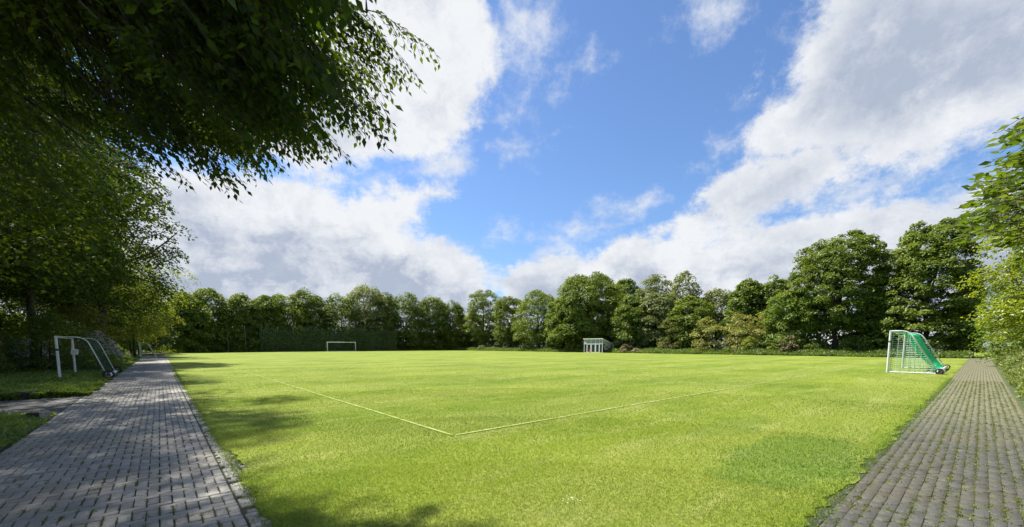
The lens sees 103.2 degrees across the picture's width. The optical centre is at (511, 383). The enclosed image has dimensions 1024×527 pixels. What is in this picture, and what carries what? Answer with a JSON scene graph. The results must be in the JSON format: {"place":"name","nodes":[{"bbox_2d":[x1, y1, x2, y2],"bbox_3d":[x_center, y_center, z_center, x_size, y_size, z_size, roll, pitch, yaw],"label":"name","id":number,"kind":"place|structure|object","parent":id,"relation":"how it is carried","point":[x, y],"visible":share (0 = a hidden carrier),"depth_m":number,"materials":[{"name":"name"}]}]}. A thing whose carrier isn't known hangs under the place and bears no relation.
{"place":"outdoors","nodes":[
{"label":"outdoors","id":0,"kind":"place"},
{"bbox_2d":[0,409,56,450],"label":"corner verge ground","id":1,"kind":"structure","parent":0,"point":[27,431],"depth_m":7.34,"materials":[{"name":"green plant"}]},
{"bbox_2d":[26,411,50,418],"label":"kerb block","id":2,"kind":"structure","parent":1,"relation":"on","point":[42,414],"depth_m":8.84,"materials":[{"name":"concrete"}]},
{"bbox_2d":[0,0,440,239],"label":"overhanging tree","id":3,"kind":"object","parent":1,"relation":"on","point":[237,64],"visible":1,"depth_m":2.91,"materials":[{"name":"green plant"}]},
{"bbox_2d":[0,396,83,417],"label":"side brick path","id":4,"kind":"structure","parent":0,"point":[57,405],"depth_m":11.03,"materials":[{"name":"grey brick"}]},
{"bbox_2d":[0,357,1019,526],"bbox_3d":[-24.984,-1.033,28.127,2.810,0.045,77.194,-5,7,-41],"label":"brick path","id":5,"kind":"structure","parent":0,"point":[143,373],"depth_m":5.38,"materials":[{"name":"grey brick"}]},
{"bbox_2d":[0,384,236,526],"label":"joint weeds","id":6,"kind":"object","parent":5,"relation":"on","point":[159,473],"visible":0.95,"depth_m":5.22,"materials":[{"name":"green plant"}]},
{"bbox_2d":[7,398,1021,525],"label":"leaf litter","id":7,"kind":"object","parent":5,"relation":"on","point":[819,520],"visible":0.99,"depth_m":4.55,"materials":[{"name":"plant"}]},
{"bbox_2d":[0,0,1023,346],"label":"sky","id":8,"kind":"structure","parent":0,"point":[549,142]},
{"bbox_2d":[66,346,999,397],"bbox_3d":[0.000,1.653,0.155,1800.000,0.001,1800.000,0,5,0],"label":"ground","id":9,"kind":"structure","parent":0,"point":[157,354],"depth_m":83.71,"materials":[{"name":"green plant"}]},
{"bbox_2d":[0,152,59,302],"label":"broadleaf tree","id":10,"kind":"object","parent":9,"relation":"on","point":[6,291],"visible":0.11,"depth_m":22.68,"materials":[{"name":"green plant"}]},
{"bbox_2d":[0,188,86,332],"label":"broadleaf tree","id":11,"kind":"object","parent":9,"relation":"on","point":[13,307],"visible":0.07,"depth_m":31.66,"materials":[{"name":"green plant"}]},
{"bbox_2d":[0,355,142,400],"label":"ground cover","id":12,"kind":"object","parent":9,"relation":"on","point":[47,383],"visible":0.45,"depth_m":15.96,"materials":[{"name":"green plant"}]},
{"bbox_2d":[160,290,216,352],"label":"broadleaf tree","id":13,"kind":"object","parent":9,"relation":"on","point":[189,343],"visible":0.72,"depth_m":87.27,"materials":[{"name":"green plant"}]},
{"bbox_2d":[176,287,241,351],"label":"broadleaf tree","id":14,"kind":"object","parent":9,"relation":"on","point":[215,296],"visible":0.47,"depth_m":94.47,"materials":[{"name":"green plant"}]},
{"bbox_2d":[213,292,265,351],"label":"broadleaf tree","id":15,"kind":"object","parent":9,"relation":"on","point":[241,312],"visible":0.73,"depth_m":98.44,"materials":[{"name":"green plant"}]},
{"bbox_2d":[243,295,286,351],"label":"broadleaf tree","id":16,"kind":"object","parent":9,"relation":"on","point":[262,300],"visible":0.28,"depth_m":103.23,"materials":[{"name":"green plant"}]},
{"bbox_2d":[260,292,315,348],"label":"broadleaf tree","id":17,"kind":"object","parent":9,"relation":"on","point":[279,302],"visible":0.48,"depth_m":106.45,"materials":[{"name":"green plant"}]},
{"bbox_2d":[128,346,451,352],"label":"hedge foot weeds","id":18,"kind":"object","parent":9,"relation":"on","point":[250,350],"visible":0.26,"depth_m":98.29,"materials":[{"name":"green plant"}]},
{"bbox_2d":[209,323,396,351],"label":"hedge","id":19,"kind":"object","parent":9,"relation":"on","point":[273,339],"visible":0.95,"depth_m":108.39,"materials":[{"name":"green plant"}]},
{"bbox_2d":[127,328,486,352],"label":"undergrowth","id":20,"kind":"object","parent":9,"relation":"on","point":[290,329],"depth_m":110.87,"materials":[{"name":"green plant"}]},
{"bbox_2d":[284,287,332,339],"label":"broadleaf tree","id":21,"kind":"object","parent":9,"relation":"on","point":[314,303],"visible":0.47,"depth_m":111.59,"materials":[{"name":"green plant"}]},
{"bbox_2d":[317,292,369,350],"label":"broadleaf tree","id":22,"kind":"object","parent":9,"relation":"on","point":[334,312],"visible":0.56,"depth_m":115.25,"materials":[{"name":"green plant"}]},
{"bbox_2d":[337,282,395,345],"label":"broadleaf tree","id":23,"kind":"object","parent":9,"relation":"on","point":[366,291],"visible":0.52,"depth_m":120.75,"materials":[{"name":"green plant"}]},
{"bbox_2d":[365,291,406,347],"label":"broadleaf tree","id":24,"kind":"object","parent":9,"relation":"on","point":[389,309],"visible":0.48,"depth_m":124.10,"materials":[{"name":"green plant"}]},
{"bbox_2d":[386,292,430,350],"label":"broadleaf tree","id":25,"kind":"object","parent":9,"relation":"on","point":[407,307],"visible":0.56,"depth_m":127.72,"materials":[{"name":"green plant"}]},
{"bbox_2d":[409,295,456,349],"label":"broadleaf tree","id":26,"kind":"object","parent":9,"relation":"on","point":[430,308],"visible":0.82,"depth_m":130.93,"materials":[{"name":"green plant"}]},
{"bbox_2d":[431,299,468,349],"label":"broadleaf tree","id":27,"kind":"object","parent":9,"relation":"on","point":[458,311],"visible":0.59,"depth_m":135.43,"materials":[{"name":"green plant"}]},
{"bbox_2d":[462,313,484,346],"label":"birch tree","id":28,"kind":"object","parent":9,"relation":"on","point":[469,338],"visible":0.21,"depth_m":141.31,"materials":[{"name":"green plant"}]},
{"bbox_2d":[463,289,502,346],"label":"broadleaf tree","id":29,"kind":"object","parent":9,"relation":"on","point":[487,315],"visible":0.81,"depth_m":130.53,"materials":[{"name":"green plant"}]},
{"bbox_2d":[492,296,527,346],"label":"broadleaf tree","id":30,"kind":"object","parent":9,"relation":"on","point":[503,331],"visible":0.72,"depth_m":119.00,"materials":[{"name":"green plant"}]},
{"bbox_2d":[509,289,557,346],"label":"broadleaf tree","id":31,"kind":"object","parent":9,"relation":"on","point":[543,303],"visible":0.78,"depth_m":110.00,"materials":[{"name":"green plant"}]},
{"bbox_2d":[544,271,631,343],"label":"broadleaf tree","id":32,"kind":"object","parent":9,"relation":"on","point":[593,304],"visible":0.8,"depth_m":95.50,"materials":[{"name":"green plant"}]},
{"bbox_2d":[610,278,644,312],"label":"broadleaf tree","id":33,"kind":"object","parent":9,"relation":"on","point":[629,284],"visible":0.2,"depth_m":102.62,"materials":[{"name":"green plant"}]},
{"bbox_2d":[606,295,657,347],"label":"broadleaf tree","id":34,"kind":"object","parent":9,"relation":"on","point":[631,315],"visible":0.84,"depth_m":87.76,"materials":[{"name":"green plant"}]},
{"bbox_2d":[635,274,674,315],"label":"tree","id":35,"kind":"object","parent":9,"relation":"on","point":[656,288],"visible":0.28,"depth_m":97.00,"materials":[{"name":"green plant"}]},
{"bbox_2d":[629,292,688,352],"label":"broadleaf tree","id":36,"kind":"object","parent":9,"relation":"on","point":[665,302],"visible":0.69,"depth_m":84.64,"materials":[{"name":"green plant"}]},
{"bbox_2d":[665,270,703,317],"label":"tree","id":37,"kind":"object","parent":9,"relation":"on","point":[682,277],"visible":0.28,"depth_m":89.51,"materials":[{"name":"green plant"}]},
{"bbox_2d":[461,311,910,355],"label":"side undergrowth","id":38,"kind":"object","parent":9,"relation":"on","point":[718,337],"visible":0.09,"depth_m":79.99,"materials":[{"name":"green plant"}]},
{"bbox_2d":[663,295,723,350],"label":"broadleaf tree","id":39,"kind":"object","parent":9,"relation":"on","point":[697,311],"visible":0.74,"depth_m":79.90,"materials":[{"name":"green plant"}]},
{"bbox_2d":[702,288,736,347],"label":"birch tree","id":40,"kind":"object","parent":9,"relation":"on","point":[723,297],"visible":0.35,"depth_m":87.77,"materials":[{"name":"green plant"}]},
{"bbox_2d":[722,278,768,343],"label":"broadleaf tree","id":41,"kind":"object","parent":9,"relation":"on","point":[746,293],"visible":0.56,"depth_m":75.80,"materials":[{"name":"green plant"}]},
{"bbox_2d":[750,274,792,338],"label":"broadleaf tree","id":42,"kind":"object","parent":9,"relation":"on","point":[775,287],"visible":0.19,"depth_m":74.77,"materials":[{"name":"green plant"}]},
{"bbox_2d":[757,291,824,350],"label":"broadleaf tree","id":43,"kind":"object","parent":9,"relation":"on","point":[789,327],"visible":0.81,"depth_m":66.24,"materials":[{"name":"green plant"}]},
{"bbox_2d":[782,228,895,355],"bbox_3d":[51.051,-14.065,63.127,14.227,19.521,14.024,5,7,43],"label":"broadleaf tree","id":44,"kind":"object","parent":9,"relation":"on","point":[829,302],"visible":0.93,"depth_m":60.50,"materials":[{"name":"green plant"}]},
{"bbox_2d":[871,248,909,306],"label":"birch tree","id":45,"kind":"object","parent":9,"relation":"on","point":[890,251],"visible":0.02,"depth_m":66.33,"materials":[{"name":"green plant"}]},
{"bbox_2d":[872,217,997,350],"bbox_3d":[57.464,-13.053,55.846,11.951,18.897,11.592,3,6,30],"label":"broadleaf tree","id":46,"kind":"object","parent":9,"relation":"on","point":[939,254],"visible":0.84,"depth_m":53.88,"materials":[{"name":"green plant"}]},
{"bbox_2d":[164,350,967,526],"bbox_3d":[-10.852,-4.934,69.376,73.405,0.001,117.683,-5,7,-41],"label":"lawn","id":47,"kind":"structure","parent":0,"point":[269,360],"depth_m":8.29,"materials":[{"name":"green plant"}]},
{"bbox_2d":[185,353,451,434],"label":"touchline","id":48,"kind":"object","parent":47,"relation":"on","point":[355,405],"visible":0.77,"depth_m":10.09,"materials":[{"name":"paint"}]},
{"bbox_2d":[326,342,355,351],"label":"football goal","id":49,"kind":"object","parent":47,"relation":"on","point":[341,345],"visible":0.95,"depth_m":109.08,"materials":[{"name":"white paint"}]},
{"bbox_2d":[456,359,899,434],"bbox_3d":[24.116,-1.134,28.847,66.450,0.001,0.090,-5,7,-41],"label":"goal line","id":50,"kind":"object","parent":47,"relation":"on","point":[622,406],"visible":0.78,"depth_m":10.01,"materials":[{"name":"paint"}]},
{"bbox_2d":[697,432,873,501],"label":"lush grass","id":51,"kind":"structure","parent":47,"relation":"on","point":[787,461],"depth_m":5.57,"materials":[{"name":"green plant"}]},
{"bbox_2d":[886,330,950,373],"bbox_3d":[25.627,-2.029,25.330,7.360,2.492,2.417,-5,7,-41],"label":"football goal","id":52,"kind":"object","parent":47,"relation":"on","point":[920,348],"visible":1,"depth_m":23.85,"materials":[{"name":"green fabric"}]},
{"bbox_2d":[471,350,968,358],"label":"meadow edge ground","id":53,"kind":"structure","parent":0,"point":[752,354],"depth_m":64.75,"materials":[{"name":"green plant"}]},
{"bbox_2d":[542,296,579,351],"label":"broadleaf tree","id":54,"kind":"object","parent":53,"relation":"on","point":[551,342],"visible":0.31,"depth_m":102.73,"materials":[{"name":"green plant"}]},
{"bbox_2d":[564,342,579,351],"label":"shrub","id":55,"kind":"object","parent":53,"relation":"on","point":[570,345],"visible":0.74,"depth_m":97.60,"materials":[{"name":"green plant"}]},
{"bbox_2d":[584,338,612,352],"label":"dugout shelter","id":56,"kind":"object","parent":53,"relation":"on","point":[596,345],"visible":0.98,"depth_m":89.79,"materials":[{"name":"white paint"}]},
{"bbox_2d":[620,343,633,352],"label":"shrub","id":57,"kind":"object","parent":53,"relation":"on","point":[625,346],"visible":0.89,"depth_m":86.15,"materials":[{"name":"brown plant"}]},
{"bbox_2d":[633,332,653,349],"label":"shrub","id":58,"kind":"object","parent":53,"relation":"on","point":[642,345],"visible":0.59,"depth_m":86.21,"materials":[{"name":"green plant"}]},
{"bbox_2d":[656,316,682,349],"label":"shrub","id":59,"kind":"object","parent":53,"relation":"on","point":[671,345],"visible":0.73,"depth_m":81.44,"materials":[{"name":"green plant"}]},
{"bbox_2d":[680,320,705,353],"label":"shrub","id":60,"kind":"object","parent":53,"relation":"on","point":[690,336],"visible":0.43,"depth_m":79.19,"materials":[{"name":"green plant"}]},
{"bbox_2d":[690,316,722,349],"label":"shrub","id":61,"kind":"object","parent":53,"relation":"on","point":[708,331],"visible":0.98,"depth_m":75.23,"materials":[{"name":"green plant"}]},
{"bbox_2d":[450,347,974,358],"bbox_3d":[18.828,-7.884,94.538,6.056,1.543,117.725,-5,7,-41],"label":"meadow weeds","id":62,"kind":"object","parent":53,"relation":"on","point":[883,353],"visible":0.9,"depth_m":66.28,"materials":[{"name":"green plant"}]},
{"bbox_2d":[722,346,735,354],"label":"shrub","id":63,"kind":"object","parent":53,"relation":"on","point":[729,348],"visible":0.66,"depth_m":70.83,"materials":[{"name":"green plant"}]},
{"bbox_2d":[719,312,756,353],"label":"shrub","id":64,"kind":"object","parent":53,"relation":"on","point":[747,327],"visible":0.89,"depth_m":72.11,"materials":[{"name":"green plant"}]},
{"bbox_2d":[741,336,758,354],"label":"shrub","id":65,"kind":"object","parent":53,"relation":"on","point":[748,341],"visible":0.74,"depth_m":68.88,"materials":[{"name":"green plant"}]},
{"bbox_2d":[747,312,775,354],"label":"shrub","id":66,"kind":"object","parent":53,"relation":"on","point":[759,330],"visible":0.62,"depth_m":70.03,"materials":[{"name":"green plant"}]},
{"bbox_2d":[776,334,800,352],"bbox_3d":[44.271,-6.223,65.069,3.258,3.547,3.413,0,5,0],"label":"shrub","id":67,"kind":"object","parent":53,"relation":"on","point":[790,346],"visible":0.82,"depth_m":64.42,"materials":[{"name":"green plant"}]},
{"bbox_2d":[800,339,831,355],"bbox_3d":[47.495,-5.577,63.858,4.207,2.753,4.092,0,5,0],"label":"shrub","id":68,"kind":"object","parent":53,"relation":"on","point":[807,345],"visible":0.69,"depth_m":63.13,"materials":[{"name":"green plant"}]},
{"bbox_2d":[834,335,862,352],"bbox_3d":[50.578,-5.660,60.733,4.398,3.254,4.631,0,5,0],"label":"shrub","id":69,"kind":"object","parent":53,"relation":"on","point":[844,346],"visible":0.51,"depth_m":60.25,"materials":[{"name":"green plant"}]},
{"bbox_2d":[835,302,907,356],"bbox_3d":[53.500,-7.946,59.796,8.236,8.154,7.863,0,5,0],"label":"broadleaf tree","id":70,"kind":"object","parent":53,"relation":"on","point":[866,340],"visible":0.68,"depth_m":58.48,"materials":[{"name":"green plant"}]},
{"bbox_2d":[805,358,1023,526],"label":"mossy brick path","id":71,"kind":"structure","parent":0,"point":[916,519],"depth_m":5.21,"materials":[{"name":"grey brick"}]},
{"bbox_2d":[815,380,1023,526],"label":"path moss","id":72,"kind":"object","parent":71,"relation":"on","point":[967,451],"visible":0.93,"depth_m":5.96,"materials":[{"name":"green plant"}]},
{"bbox_2d":[974,352,992,357],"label":"open ground beyond gate","id":73,"kind":"structure","parent":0,"point":[978,354],"depth_m":72.24,"materials":[{"name":"green plant"}]},
{"bbox_2d":[942,282,990,352],"bbox_3d":[65.186,-9.756,58.158,4.840,11.767,4.500,0,5,0],"label":"broadleaf tree","id":74,"kind":"object","parent":73,"relation":"on","point":[965,313],"visible":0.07,"depth_m":57.62,"materials":[{"name":"green plant"}]},
{"bbox_2d":[991,348,1023,408],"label":"verge ground","id":75,"kind":"structure","parent":0,"point":[1021,400],"depth_m":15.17,"materials":[{"name":"plant"}]},
{"bbox_2d":[935,115,1023,272],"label":"leaved tree","id":76,"kind":"object","parent":75,"relation":"on","point":[1004,202],"visible":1,"depth_m":4.15,"materials":[{"name":"green plant"}]},
{"bbox_2d":[954,190,1023,343],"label":"broadleaf tree","id":77,"kind":"object","parent":75,"relation":"on","point":[1004,312],"visible":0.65,"depth_m":21.72,"materials":[{"name":"green plant"}]},
{"bbox_2d":[967,260,1023,362],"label":"broadleaf tree","id":78,"kind":"object","parent":75,"relation":"on","point":[1000,342],"visible":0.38,"depth_m":30.71,"materials":[{"name":"green plant"}]},
{"bbox_2d":[979,290,1023,357],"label":"broadleaf tree","id":79,"kind":"object","parent":75,"relation":"on","point":[997,337],"visible":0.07,"depth_m":42.05,"materials":[{"name":"green plant"}]},
{"bbox_2d":[993,327,1022,356],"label":"leafy shrub","id":80,"kind":"object","parent":75,"relation":"on","point":[1015,345],"visible":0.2,"depth_m":35.25,"materials":[{"name":"green plant"}]},
{"label":"verge ground","id":81,"kind":"structure","parent":0,"visible":0},
{"bbox_2d":[11,391,38,399],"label":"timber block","id":82,"kind":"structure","parent":81,"relation":"on","point":[25,394],"depth_m":12.03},
{"bbox_2d":[0,336,62,367],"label":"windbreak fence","id":83,"kind":"object","parent":81,"relation":"on","point":[29,339],"visible":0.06,"depth_m":28.09,"materials":[{"name":"green fabric"}]},
{"bbox_2d":[0,307,75,350],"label":"undergrowth","id":84,"kind":"object","parent":81,"relation":"on","point":[5,314],"visible":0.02,"depth_m":33.24,"materials":[{"name":"green plant"}]},
{"bbox_2d":[0,308,98,370],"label":"leafy shrub","id":85,"kind":"object","parent":81,"relation":"on","point":[45,328],"visible":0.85,"depth_m":23.64,"materials":[{"name":"green plant"}]},
{"bbox_2d":[1,265,132,345],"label":"broadleaf tree","id":86,"kind":"object","parent":81,"relation":"on","point":[81,323],"visible":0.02,"depth_m":51.81,"materials":[{"name":"green plant"}]},
{"bbox_2d":[0,102,142,368],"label":"broadleaf tree","id":87,"kind":"object","parent":81,"relation":"on","point":[29,299],"visible":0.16,"depth_m":26.34,"materials":[{"name":"green plant"}]},
{"bbox_2d":[3,215,142,334],"bbox_3d":[-47.087,-11.305,42.868,10.323,17.704,11.304,0,5,0],"label":"broadleaf tree","id":88,"kind":"object","parent":81,"relation":"on","point":[115,323],"visible":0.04,"depth_m":44.73,"materials":[{"name":"green plant"}]},
{"bbox_2d":[0,57,163,303],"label":"broadleaf tree","id":89,"kind":"object","parent":81,"relation":"on","point":[77,254],"visible":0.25,"depth_m":21.43,"materials":[{"name":"green plant"}]},
{"bbox_2d":[40,302,129,365],"bbox_3d":[-30.947,-3.478,29.232,5.441,4.759,4.867,3,6,29],"label":"leafy shrub","id":90,"kind":"object","parent":81,"relation":"on","point":[83,317],"visible":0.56,"depth_m":28.97,"materials":[{"name":"green plant"}]},
{"bbox_2d":[54,336,121,377],"bbox_3d":[-21.214,-1.339,20.486,1.857,2.026,4.860,-5,7,-41],"label":"football goal","id":91,"kind":"object","parent":81,"relation":"on","point":[105,371],"visible":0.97,"depth_m":19.24,"materials":[{"name":"white paint"}]},
{"bbox_2d":[0,21,179,297],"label":"broadleaf tree","id":92,"kind":"object","parent":81,"relation":"on","point":[56,218],"visible":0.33,"depth_m":12.16,"materials":[{"name":"green plant"}]},
{"bbox_2d":[61,346,125,370],"bbox_3d":[-24.805,-1.431,24.116,2.383,1.581,2.688,4,6,33],"label":"leafy shrub","id":93,"kind":"object","parent":81,"relation":"on","point":[81,357],"visible":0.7,"depth_m":23.93,"materials":[{"name":"green plant"}]},
{"bbox_2d":[0,109,197,360],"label":"broadleaf tree","id":94,"kind":"object","parent":81,"relation":"on","point":[103,306],"visible":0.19,"depth_m":35.55,"materials":[{"name":"green plant"}]},
{"bbox_2d":[74,331,124,359],"bbox_3d":[-30.311,-2.576,29.591,2.891,2.687,2.758,0,5,0],"label":"flowering shrub","id":95,"kind":"object","parent":81,"relation":"on","point":[103,344],"visible":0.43,"depth_m":29.16,"materials":[{"name":"green plant"}]},
{"bbox_2d":[19,236,201,338],"bbox_3d":[-49.234,-11.095,49.543,17.778,16.036,16.792,0,5,0],"label":"broadleaf tree","id":96,"kind":"object","parent":81,"relation":"on","point":[131,324],"visible":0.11,"depth_m":51.15,"materials":[{"name":"green plant"}]},
{"bbox_2d":[117,345,131,361],"bbox_3d":[-36.114,-2.719,36.483,2.971,1.974,2.839,0,5,0],"label":"leafy shrub","id":97,"kind":"object","parent":81,"relation":"on","point":[126,357],"visible":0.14,"depth_m":36.99,"materials":[{"name":"green plant"}]},
{"bbox_2d":[95,263,186,355],"bbox_3d":[-50.991,-10.098,54.250,10.602,13.172,10.087,0,5,0],"label":"broadleaf tree","id":98,"kind":"object","parent":81,"relation":"on","point":[149,329],"visible":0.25,"depth_m":54.23,"materials":[{"name":"green plant"}]},
{"bbox_2d":[109,286,174,354],"bbox_3d":[-59.002,-10.547,62.251,11.039,12.548,10.795,0,5,0],"label":"broadleaf tree","id":99,"kind":"object","parent":81,"relation":"on","point":[127,344],"visible":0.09,"depth_m":62.17,"materials":[{"name":"green plant"}]},
{"bbox_2d":[118,293,175,354],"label":"broadleaf tree","id":100,"kind":"object","parent":81,"relation":"on","point":[162,338],"visible":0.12,"depth_m":72.47,"materials":[{"name":"green plant"}]},
{"bbox_2d":[119,318,174,352],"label":"broadleaf tree","id":101,"kind":"object","parent":81,"relation":"on","point":[171,329],"visible":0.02,"depth_m":80.34,"materials":[{"name":"green plant"}]},
{"bbox_2d":[143,356,171,357],"bbox_3d":[-49.702,-3.719,56.401,4.000,0.001,11.500,-5,7,-41],"label":"dirt patch","id":102,"kind":"object","parent":81,"relation":"on","point":[158,356],"visible":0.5,"depth_m":58.17,"materials":[{"name":"soil"}]},
{"bbox_2d":[139,342,156,357],"bbox_3d":[-47.939,-4.427,53.450,1.599,1.998,4.700,-5,7,-41],"label":"football goal","id":103,"kind":"object","parent":102,"relation":"on","point":[140,346],"visible":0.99,"depth_m":51.99,"materials":[{"name":"white paint"}]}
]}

